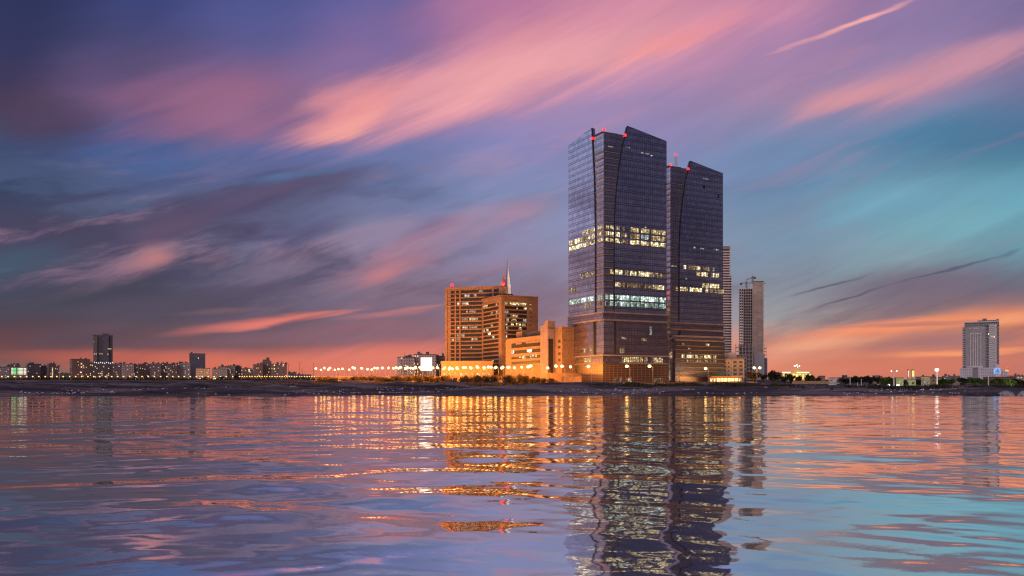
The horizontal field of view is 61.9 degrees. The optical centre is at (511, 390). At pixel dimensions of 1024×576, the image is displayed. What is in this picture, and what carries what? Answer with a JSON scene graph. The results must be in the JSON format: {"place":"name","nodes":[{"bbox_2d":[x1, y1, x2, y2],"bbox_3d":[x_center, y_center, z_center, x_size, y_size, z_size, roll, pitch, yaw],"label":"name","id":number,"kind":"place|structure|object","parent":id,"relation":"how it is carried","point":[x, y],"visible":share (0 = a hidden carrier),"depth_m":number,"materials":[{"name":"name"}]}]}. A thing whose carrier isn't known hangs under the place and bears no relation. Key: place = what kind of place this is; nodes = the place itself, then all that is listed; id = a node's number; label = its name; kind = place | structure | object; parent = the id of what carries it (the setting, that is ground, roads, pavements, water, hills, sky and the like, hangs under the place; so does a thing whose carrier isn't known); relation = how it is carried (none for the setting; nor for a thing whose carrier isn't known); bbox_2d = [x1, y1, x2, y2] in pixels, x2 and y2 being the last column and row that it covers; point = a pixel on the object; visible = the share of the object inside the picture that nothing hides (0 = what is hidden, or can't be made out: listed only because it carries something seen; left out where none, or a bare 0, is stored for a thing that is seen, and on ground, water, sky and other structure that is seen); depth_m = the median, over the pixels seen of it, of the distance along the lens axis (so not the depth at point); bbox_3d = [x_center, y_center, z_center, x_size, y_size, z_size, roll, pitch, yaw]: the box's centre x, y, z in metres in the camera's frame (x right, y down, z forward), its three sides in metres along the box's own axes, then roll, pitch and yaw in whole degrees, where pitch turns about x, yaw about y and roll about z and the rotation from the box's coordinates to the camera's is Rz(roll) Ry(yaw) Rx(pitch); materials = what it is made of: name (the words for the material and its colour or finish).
{"place":"outdoors","nodes":[
{"label":"outdoors","id":0,"kind":"place"},
{"bbox_2d":[420,357,431,370],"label":"billboard","id":1,"kind":"object","parent":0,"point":[426,361],"visible":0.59,"depth_m":639.75,"materials":[{"name":"white"}]},
{"bbox_2d":[0,395,1023,575],"bbox_3d":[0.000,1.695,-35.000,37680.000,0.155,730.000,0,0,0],"label":"water","id":2,"kind":"structure","parent":0,"point":[385,485],"depth_m":15.11,"materials":[{"name":"blue liquid"}]},
{"bbox_2d":[0,379,1023,395],"bbox_3d":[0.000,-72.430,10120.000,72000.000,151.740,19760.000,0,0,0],"label":"ground","id":3,"kind":"structure","parent":0,"point":[170,387],"depth_m":326.24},
{"bbox_2d":[0,366,4,378],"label":"apartment block","id":4,"kind":"structure","parent":3,"relation":"on","point":[2,371],"depth_m":1504.66,"materials":[{"name":"concrete"}]},
{"bbox_2d":[5,364,9,377],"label":"apartment block","id":5,"kind":"structure","parent":3,"relation":"on","point":[7,370],"depth_m":1600.25,"materials":[{"name":"black"}]},
{"bbox_2d":[9,363,19,377],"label":"apartment block","id":6,"kind":"structure","parent":3,"relation":"on","point":[16,365],"depth_m":1649.86,"materials":[{"name":"black"}]},
{"bbox_2d":[11,367,26,379],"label":"lit facade building","id":7,"kind":"structure","parent":3,"relation":"on","point":[17,372],"depth_m":1379.88,"materials":[{"name":"white"}]},
{"bbox_2d":[26,362,40,378],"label":"apartment block","id":8,"kind":"structure","parent":3,"relation":"on","point":[33,369],"depth_m":1581.14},
{"bbox_2d":[41,364,46,378],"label":"apartment block","id":9,"kind":"structure","parent":3,"relation":"on","point":[43,371],"depth_m":1600.40,"materials":[{"name":"black"}]},
{"bbox_2d":[47,360,55,378],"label":"apartment block","id":10,"kind":"structure","parent":3,"relation":"on","point":[51,369],"depth_m":1571.47,"materials":[{"name":"concrete"}]},
{"bbox_2d":[60,372,69,378],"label":"apartment block","id":11,"kind":"structure","parent":3,"relation":"on","point":[66,374],"depth_m":1800.61,"materials":[{"name":"black"}]},
{"bbox_2d":[69,358,89,378],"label":"apartment block","id":12,"kind":"structure","parent":3,"relation":"on","point":[80,367],"depth_m":1480.44,"materials":[{"name":"black"}]},
{"bbox_2d":[90,361,92,379],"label":"apartment block","id":13,"kind":"structure","parent":3,"relation":"on","point":[91,369],"depth_m":1559.83,"materials":[{"name":"concrete"}]},
{"bbox_2d":[93,333,113,379],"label":"tall tower","id":14,"kind":"structure","parent":3,"relation":"on","point":[102,355],"depth_m":1557.69,"materials":[{"name":"black"}]},
{"bbox_2d":[112,362,121,378],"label":"apartment block","id":15,"kind":"structure","parent":3,"relation":"on","point":[117,369],"depth_m":1529.86,"materials":[{"name":"concrete"}]},
{"bbox_2d":[122,362,133,378],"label":"apartment block","id":16,"kind":"structure","parent":3,"relation":"on","point":[127,370],"depth_m":1501.47,"materials":[{"name":"beige"}]},
{"bbox_2d":[134,363,137,378],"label":"apartment block","id":17,"kind":"structure","parent":3,"relation":"on","point":[135,369],"depth_m":1600.53,"materials":[{"name":"concrete"}]},
{"bbox_2d":[138,362,149,378],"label":"apartment block","id":18,"kind":"structure","parent":3,"relation":"on","point":[144,369],"depth_m":1540.37,"materials":[{"name":"concrete"}]},
{"bbox_2d":[150,362,161,378],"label":"apartment block","id":19,"kind":"structure","parent":3,"relation":"on","point":[157,370],"depth_m":1520.04,"materials":[{"name":"concrete"}]},
{"bbox_2d":[0,376,314,379],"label":"scrub","id":20,"kind":"object","parent":3,"relation":"on","point":[162,378],"visible":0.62,"depth_m":1013.00,"materials":[{"name":"green plant"}]},
{"bbox_2d":[161,362,167,377],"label":"apartment block","id":21,"kind":"structure","parent":3,"relation":"on","point":[164,370],"depth_m":1559.81,"materials":[{"name":"concrete"}]},
{"bbox_2d":[167,363,176,379],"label":"apartment block","id":22,"kind":"structure","parent":3,"relation":"on","point":[171,369],"depth_m":1501.11,"materials":[{"name":"concrete"}]},
{"bbox_2d":[176,361,189,378],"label":"apartment block","id":23,"kind":"structure","parent":3,"relation":"on","point":[183,369],"depth_m":1520.18,"materials":[{"name":"concrete"}]},
{"bbox_2d":[189,352,204,378],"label":"slab tower","id":24,"kind":"structure","parent":3,"relation":"on","point":[196,360],"depth_m":1618.87,"materials":[{"name":"concrete"}]},
{"bbox_2d":[196,366,209,378],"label":"apartment block","id":25,"kind":"structure","parent":3,"relation":"on","point":[201,372],"depth_m":1350.49,"materials":[{"name":"concrete"}]},
{"bbox_2d":[212,367,219,379],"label":"apartment block","id":26,"kind":"structure","parent":3,"relation":"on","point":[215,372],"depth_m":1400.25,"materials":[{"name":"concrete"}]},
{"bbox_2d":[218,365,226,378],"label":"apartment block","id":27,"kind":"structure","parent":3,"relation":"on","point":[223,370],"depth_m":1480.44,"materials":[{"name":"concrete"}]},
{"bbox_2d":[227,364,234,377],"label":"apartment block","id":28,"kind":"structure","parent":3,"relation":"on","point":[230,371],"depth_m":1500.44,"materials":[{"name":"black"}]},
{"bbox_2d":[235,364,241,378],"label":"apartment block","id":29,"kind":"structure","parent":3,"relation":"on","point":[238,370],"depth_m":1520.33,"materials":[{"name":"concrete"}]},
{"bbox_2d":[241,367,252,379],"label":"apartment block","id":30,"kind":"structure","parent":3,"relation":"on","point":[246,371],"depth_m":1449.54,"materials":[{"name":"concrete"}]},
{"bbox_2d":[253,362,262,379],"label":"apartment block","id":31,"kind":"structure","parent":3,"relation":"on","point":[258,369],"depth_m":1421.00,"materials":[{"name":"beige"}]},
{"bbox_2d":[262,357,271,378],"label":"apartment block","id":32,"kind":"structure","parent":3,"relation":"on","point":[266,362],"depth_m":1440.25,"materials":[{"name":"black"}]},
{"bbox_2d":[271,362,278,378],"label":"apartment block","id":33,"kind":"structure","parent":3,"relation":"on","point":[274,369],"depth_m":1429.70,"materials":[{"name":"black"}]},
{"bbox_2d":[278,362,286,379],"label":"apartment block","id":34,"kind":"structure","parent":3,"relation":"on","point":[282,369],"depth_m":1409.93,"materials":[{"name":"concrete"}]},
{"bbox_2d":[289,371,296,378],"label":"apartment block","id":35,"kind":"structure","parent":3,"relation":"on","point":[293,374],"depth_m":1900.66,"materials":[{"name":"concrete"}]},
{"bbox_2d":[297,373,311,378],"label":"apartment block","id":36,"kind":"structure","parent":3,"relation":"on","point":[301,375],"depth_m":2100.11,"materials":[{"name":"concrete"}]},
{"bbox_2d":[315,376,440,379],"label":"boundary wall","id":37,"kind":"structure","parent":3,"relation":"on","point":[338,377],"depth_m":707.01,"materials":[{"name":"concrete"}]},
{"bbox_2d":[233,382,554,385],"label":"sand scrub","id":38,"kind":"object","parent":3,"relation":"on","point":[475,383],"visible":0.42,"depth_m":438.60,"materials":[{"name":"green plant"}]},
{"bbox_2d":[397,352,414,376],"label":"apartment block","id":39,"kind":"structure","parent":3,"relation":"on","point":[406,361],"depth_m":981.07,"materials":[{"name":"concrete"}]},
{"bbox_2d":[414,352,436,376],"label":"apartment block","id":40,"kind":"structure","parent":3,"relation":"on","point":[418,355],"depth_m":1000.05,"materials":[{"name":"concrete"}]},
{"bbox_2d":[429,376,440,382],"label":"scrub bush","id":41,"kind":"object","parent":3,"relation":"on","point":[436,379],"visible":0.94,"depth_m":548.13,"materials":[{"name":"green plant"}]},
{"bbox_2d":[436,353,444,376],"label":"apartment block","id":42,"kind":"structure","parent":3,"relation":"on","point":[439,359],"depth_m":1019.95,"materials":[{"name":"concrete"}]},
{"bbox_2d":[441,361,492,377],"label":"hotel podium","id":43,"kind":"object","parent":3,"relation":"on","point":[468,371],"visible":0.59,"depth_m":633.00,"materials":[{"name":"concrete"}]},
{"bbox_2d":[444,259,510,360],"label":"hotel tower","id":44,"kind":"structure","parent":3,"relation":"on","point":[463,323],"depth_m":684.65,"materials":[{"name":"concrete"}]},
{"bbox_2d":[476,374,484,382],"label":"scrub bush","id":45,"kind":"object","parent":3,"relation":"on","point":[478,378],"visible":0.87,"depth_m":476.92,"materials":[{"name":"green plant"}]},
{"bbox_2d":[21,387,956,394],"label":"shoreline","id":46,"kind":"structure","parent":3,"relation":"on","point":[456,387],"depth_m":306.48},
{"bbox_2d":[481,293,537,375],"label":"hotel block","id":47,"kind":"structure","parent":3,"relation":"on","point":[506,316],"depth_m":658.17,"materials":[{"name":"concrete"}]},
{"bbox_2d":[507,373,514,383],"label":"scrub bush","id":48,"kind":"object","parent":3,"relation":"on","point":[509,379],"visible":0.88,"depth_m":469.49,"materials":[{"name":"green plant"}]},
{"bbox_2d":[510,374,520,382],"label":"scrub bush","id":49,"kind":"object","parent":3,"relation":"on","point":[517,378],"visible":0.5,"depth_m":484.16,"materials":[{"name":"green plant"}]},
{"bbox_2d":[453,376,581,381],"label":"boundary wall","id":50,"kind":"structure","parent":3,"relation":"on","point":[571,379],"depth_m":530.45,"materials":[{"name":"concrete"}]},
{"bbox_2d":[506,321,580,382],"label":"office building","id":51,"kind":"structure","parent":3,"relation":"on","point":[550,344],"depth_m":556.22,"materials":[{"name":"orange"}]},
{"bbox_2d":[549,339,552,372],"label":"stair window","id":52,"kind":"structure","parent":51,"relation":"in","point":[550,340],"depth_m":553.15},
{"bbox_2d":[567,126,668,382],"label":"glass tower","id":53,"kind":"structure","parent":3,"relation":"on","point":[617,253],"depth_m":531.32,"materials":[{"name":"glass"}]},
{"bbox_2d":[569,238,579,245],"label":"lit window","id":54,"kind":"structure","parent":53,"relation":"in","point":[575,241],"depth_m":549.38,"materials":[{"name":"yellow"}]},
{"bbox_2d":[569,298,579,304],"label":"lit window","id":55,"kind":"structure","parent":53,"relation":"in","point":[575,301],"depth_m":549.38,"materials":[{"name":"grey"}]},
{"bbox_2d":[569,243,585,250],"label":"lit window","id":56,"kind":"structure","parent":53,"relation":"in","point":[582,245],"depth_m":546.04,"materials":[{"name":"yellow"}]},
{"bbox_2d":[580,271,594,278],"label":"lit window","id":57,"kind":"structure","parent":53,"relation":"in","point":[592,273],"depth_m":535.35,"materials":[{"name":"yellow"}]},
{"bbox_2d":[581,233,594,241],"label":"lit window","id":58,"kind":"structure","parent":53,"relation":"in","point":[591,236],"depth_m":534.30,"materials":[{"name":"yellow"}]},
{"bbox_2d":[582,227,594,234],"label":"lit window","id":59,"kind":"structure","parent":53,"relation":"in","point":[591,230],"depth_m":534.30,"materials":[{"name":"yellow"}]},
{"bbox_2d":[620,301,628,306],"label":"lit window","id":60,"kind":"structure","parent":53,"relation":"in","point":[626,304],"depth_m":526.15,"materials":[{"name":"grey"}]},
{"bbox_2d":[620,282,629,287],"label":"lit window","id":61,"kind":"structure","parent":53,"relation":"in","point":[621,284],"depth_m":526.53,"materials":[{"name":"yellow"}]},
{"bbox_2d":[630,357,638,361],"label":"lit window","id":62,"kind":"structure","parent":53,"relation":"in","point":[632,359],"depth_m":528.72,"materials":[{"name":"yellow"}]},
{"bbox_2d":[630,233,638,238],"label":"lit window","id":63,"kind":"structure","parent":53,"relation":"in","point":[636,236],"depth_m":529.63,"materials":[{"name":"yellow"}]},
{"bbox_2d":[630,296,638,300],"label":"lit window","id":64,"kind":"structure","parent":53,"relation":"in","point":[632,298],"depth_m":529.63,"materials":[{"name":"teal"}]},
{"bbox_2d":[630,302,638,306],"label":"lit window","id":65,"kind":"structure","parent":53,"relation":"in","point":[632,304],"depth_m":529.63,"materials":[{"name":"teal"}]},
{"bbox_2d":[641,272,650,276],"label":"lit window","id":66,"kind":"structure","parent":53,"relation":"in","point":[645,274],"depth_m":533.78,"materials":[{"name":"yellow"}]},
{"bbox_2d":[641,284,653,288],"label":"lit window","id":67,"kind":"structure","parent":53,"relation":"in","point":[645,286],"depth_m":534.04,"materials":[{"name":"yellow"}]},
{"bbox_2d":[641,296,653,301],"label":"lit window","id":68,"kind":"structure","parent":53,"relation":"in","point":[649,299],"depth_m":534.04,"materials":[{"name":"grey"}]},
{"bbox_2d":[651,272,664,277],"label":"lit window","id":69,"kind":"structure","parent":53,"relation":"in","point":[659,275],"depth_m":537.97,"materials":[{"name":"yellow"}]},
{"bbox_2d":[655,285,664,289],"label":"lit window","id":70,"kind":"structure","parent":53,"relation":"in","point":[661,287],"depth_m":538.63,"materials":[{"name":"yellow"}]},
{"bbox_2d":[583,381,795,387],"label":"dune grass","id":71,"kind":"structure","parent":3,"relation":"on","point":[631,384],"depth_m":396.67,"materials":[{"name":"green plant"}]},
{"bbox_2d":[666,153,724,381],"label":"glass tower","id":72,"kind":"structure","parent":3,"relation":"on","point":[695,331],"depth_m":608.60,"materials":[{"name":"glass"}]},
{"bbox_2d":[708,376,744,381],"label":"shop row","id":73,"kind":"object","parent":3,"relation":"on","point":[722,378],"visible":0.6,"depth_m":602.80,"materials":[{"name":"yellow"}]},
{"bbox_2d":[723,246,731,353],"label":"banded tower","id":74,"kind":"structure","parent":3,"relation":"on","point":[727,303],"depth_m":999.93,"materials":[{"name":"concrete"}]},
{"bbox_2d":[725,352,744,381],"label":"apartment block","id":75,"kind":"structure","parent":3,"relation":"on","point":[734,365],"depth_m":624.76,"materials":[{"name":"beige concrete"}]},
{"bbox_2d":[737,355,746,379],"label":"apartment block","id":76,"kind":"structure","parent":3,"relation":"on","point":[745,363],"depth_m":680.00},
{"bbox_2d":[735,281,766,379],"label":"unfinished tower","id":77,"kind":"structure","parent":3,"relation":"on","point":[752,347],"depth_m":1097.38,"materials":[{"name":"concrete"}]},
{"bbox_2d":[745,371,761,381],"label":"tree","id":78,"kind":"object","parent":3,"relation":"on","point":[753,376],"visible":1,"depth_m":598.58,"materials":[{"name":"green plant"}]},
{"bbox_2d":[766,370,781,382],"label":"tree","id":79,"kind":"object","parent":3,"relation":"on","point":[774,375],"visible":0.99,"depth_m":497.87,"materials":[{"name":"green plant"}]},
{"bbox_2d":[784,374,795,383],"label":"tree","id":80,"kind":"object","parent":3,"relation":"on","point":[790,377],"visible":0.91,"depth_m":658.58,"materials":[{"name":"green plant"}]},
{"bbox_2d":[778,365,812,379],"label":"domed hall","id":81,"kind":"structure","parent":3,"relation":"on","point":[796,372],"depth_m":900.00,"materials":[{"name":"stone"}]},
{"bbox_2d":[803,374,814,384],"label":"tree","id":82,"kind":"object","parent":3,"relation":"on","point":[807,377],"visible":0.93,"depth_m":638.75,"materials":[{"name":"green plant"}]},
{"bbox_2d":[792,381,839,383],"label":"yard wall","id":83,"kind":"structure","parent":3,"relation":"on","point":[810,382],"depth_m":600.00,"materials":[{"name":"concrete"}]},
{"bbox_2d":[829,378,836,384],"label":"hut","id":84,"kind":"object","parent":3,"relation":"on","point":[832,380],"visible":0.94,"depth_m":699.74,"materials":[{"name":"metal"}]},
{"bbox_2d":[838,377,850,384],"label":"tree","id":85,"kind":"object","parent":3,"relation":"on","point":[844,380],"visible":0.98,"depth_m":638.54,"materials":[{"name":"green plant"}]},
{"bbox_2d":[847,376,857,384],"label":"tree","id":86,"kind":"object","parent":3,"relation":"on","point":[853,379],"visible":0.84,"depth_m":648.25,"materials":[{"name":"green plant"}]},
{"bbox_2d":[857,376,867,383],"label":"tree","id":87,"kind":"object","parent":3,"relation":"on","point":[864,378],"visible":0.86,"depth_m":639.25,"materials":[{"name":"green plant"}]},
{"bbox_2d":[866,375,874,383],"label":"tree","id":88,"kind":"object","parent":3,"relation":"on","point":[869,380],"visible":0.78,"depth_m":648.84,"materials":[{"name":"green plant"}]},
{"bbox_2d":[878,377,889,384],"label":"tree","id":89,"kind":"object","parent":3,"relation":"on","point":[885,380],"visible":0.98,"depth_m":598.94,"materials":[{"name":"green plant"}]},
{"bbox_2d":[896,378,902,385],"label":"hut","id":90,"kind":"object","parent":3,"relation":"on","point":[899,381],"visible":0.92,"depth_m":584.91,"materials":[{"name":"green"}]},
{"bbox_2d":[787,383,1023,389],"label":"bank grass","id":91,"kind":"structure","parent":3,"relation":"on","point":[889,387],"depth_m":362.92,"materials":[{"name":"green plant"}]},
{"bbox_2d":[908,379,915,385],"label":"hut","id":92,"kind":"object","parent":3,"relation":"on","point":[912,381],"visible":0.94,"depth_m":579.86,"materials":[{"name":"concrete"}]},
{"bbox_2d":[921,376,929,385],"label":"hut","id":93,"kind":"object","parent":3,"relation":"on","point":[925,380],"visible":0.94,"depth_m":590.00,"materials":[{"name":"grey"}]},
{"bbox_2d":[930,377,942,384],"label":"hut","id":94,"kind":"object","parent":3,"relation":"on","point":[932,380],"visible":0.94,"depth_m":640.80,"materials":[{"name":"concrete"}]},
{"bbox_2d":[942,379,955,384],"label":"tree","id":95,"kind":"object","parent":3,"relation":"on","point":[949,382],"visible":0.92,"depth_m":608.99,"materials":[{"name":"green plant"}]},
{"bbox_2d":[942,374,959,379],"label":"apartment block","id":96,"kind":"structure","parent":3,"relation":"on","point":[948,377],"depth_m":1351.57,"materials":[{"name":"black"}]},
{"bbox_2d":[956,377,970,384],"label":"tree","id":97,"kind":"object","parent":3,"relation":"on","point":[963,380],"visible":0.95,"depth_m":558.88,"materials":[{"name":"green plant"}]},
{"bbox_2d":[966,377,979,384],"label":"tree","id":98,"kind":"object","parent":3,"relation":"on","point":[973,381],"visible":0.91,"depth_m":598.25,"materials":[{"name":"green plant"}]},
{"bbox_2d":[976,378,987,384],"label":"tree","id":99,"kind":"object","parent":3,"relation":"on","point":[982,381],"visible":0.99,"depth_m":598.98,"materials":[{"name":"green plant"}]},
{"bbox_2d":[982,392,999,395],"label":"boulder","id":100,"kind":"object","parent":3,"relation":"on","point":[991,394],"visible":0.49,"depth_m":266.71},
{"bbox_2d":[989,378,998,384],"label":"tree","id":101,"kind":"object","parent":3,"relation":"on","point":[993,381],"visible":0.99,"depth_m":578.62,"materials":[{"name":"green plant"}]},
{"bbox_2d":[983,377,1015,383],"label":"hut","id":102,"kind":"object","parent":3,"relation":"on","point":[1007,378],"visible":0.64,"depth_m":720.17,"materials":[{"name":"grey brick"}]},
{"bbox_2d":[998,391,1014,395],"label":"boulder","id":103,"kind":"object","parent":3,"relation":"on","point":[1005,393],"visible":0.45,"depth_m":266.88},
{"bbox_2d":[1004,379,1016,385],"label":"tree","id":104,"kind":"object","parent":3,"relation":"on","point":[1010,382],"visible":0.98,"depth_m":569.32,"materials":[{"name":"green plant"}]},
{"bbox_2d":[1011,378,1023,385],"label":"tree","id":105,"kind":"object","parent":3,"relation":"on","point":[1019,381],"visible":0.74,"depth_m":579.16,"materials":[{"name":"green plant"}]},
{"bbox_2d":[0,0,1023,378],"label":"sky","id":106,"kind":"structure","parent":0,"point":[303,184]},
{"bbox_2d":[960,318,1008,378],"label":"apartment tower","id":107,"kind":"structure","parent":0,"point":[980,349],"depth_m":898.12,"materials":[{"name":"grey"}]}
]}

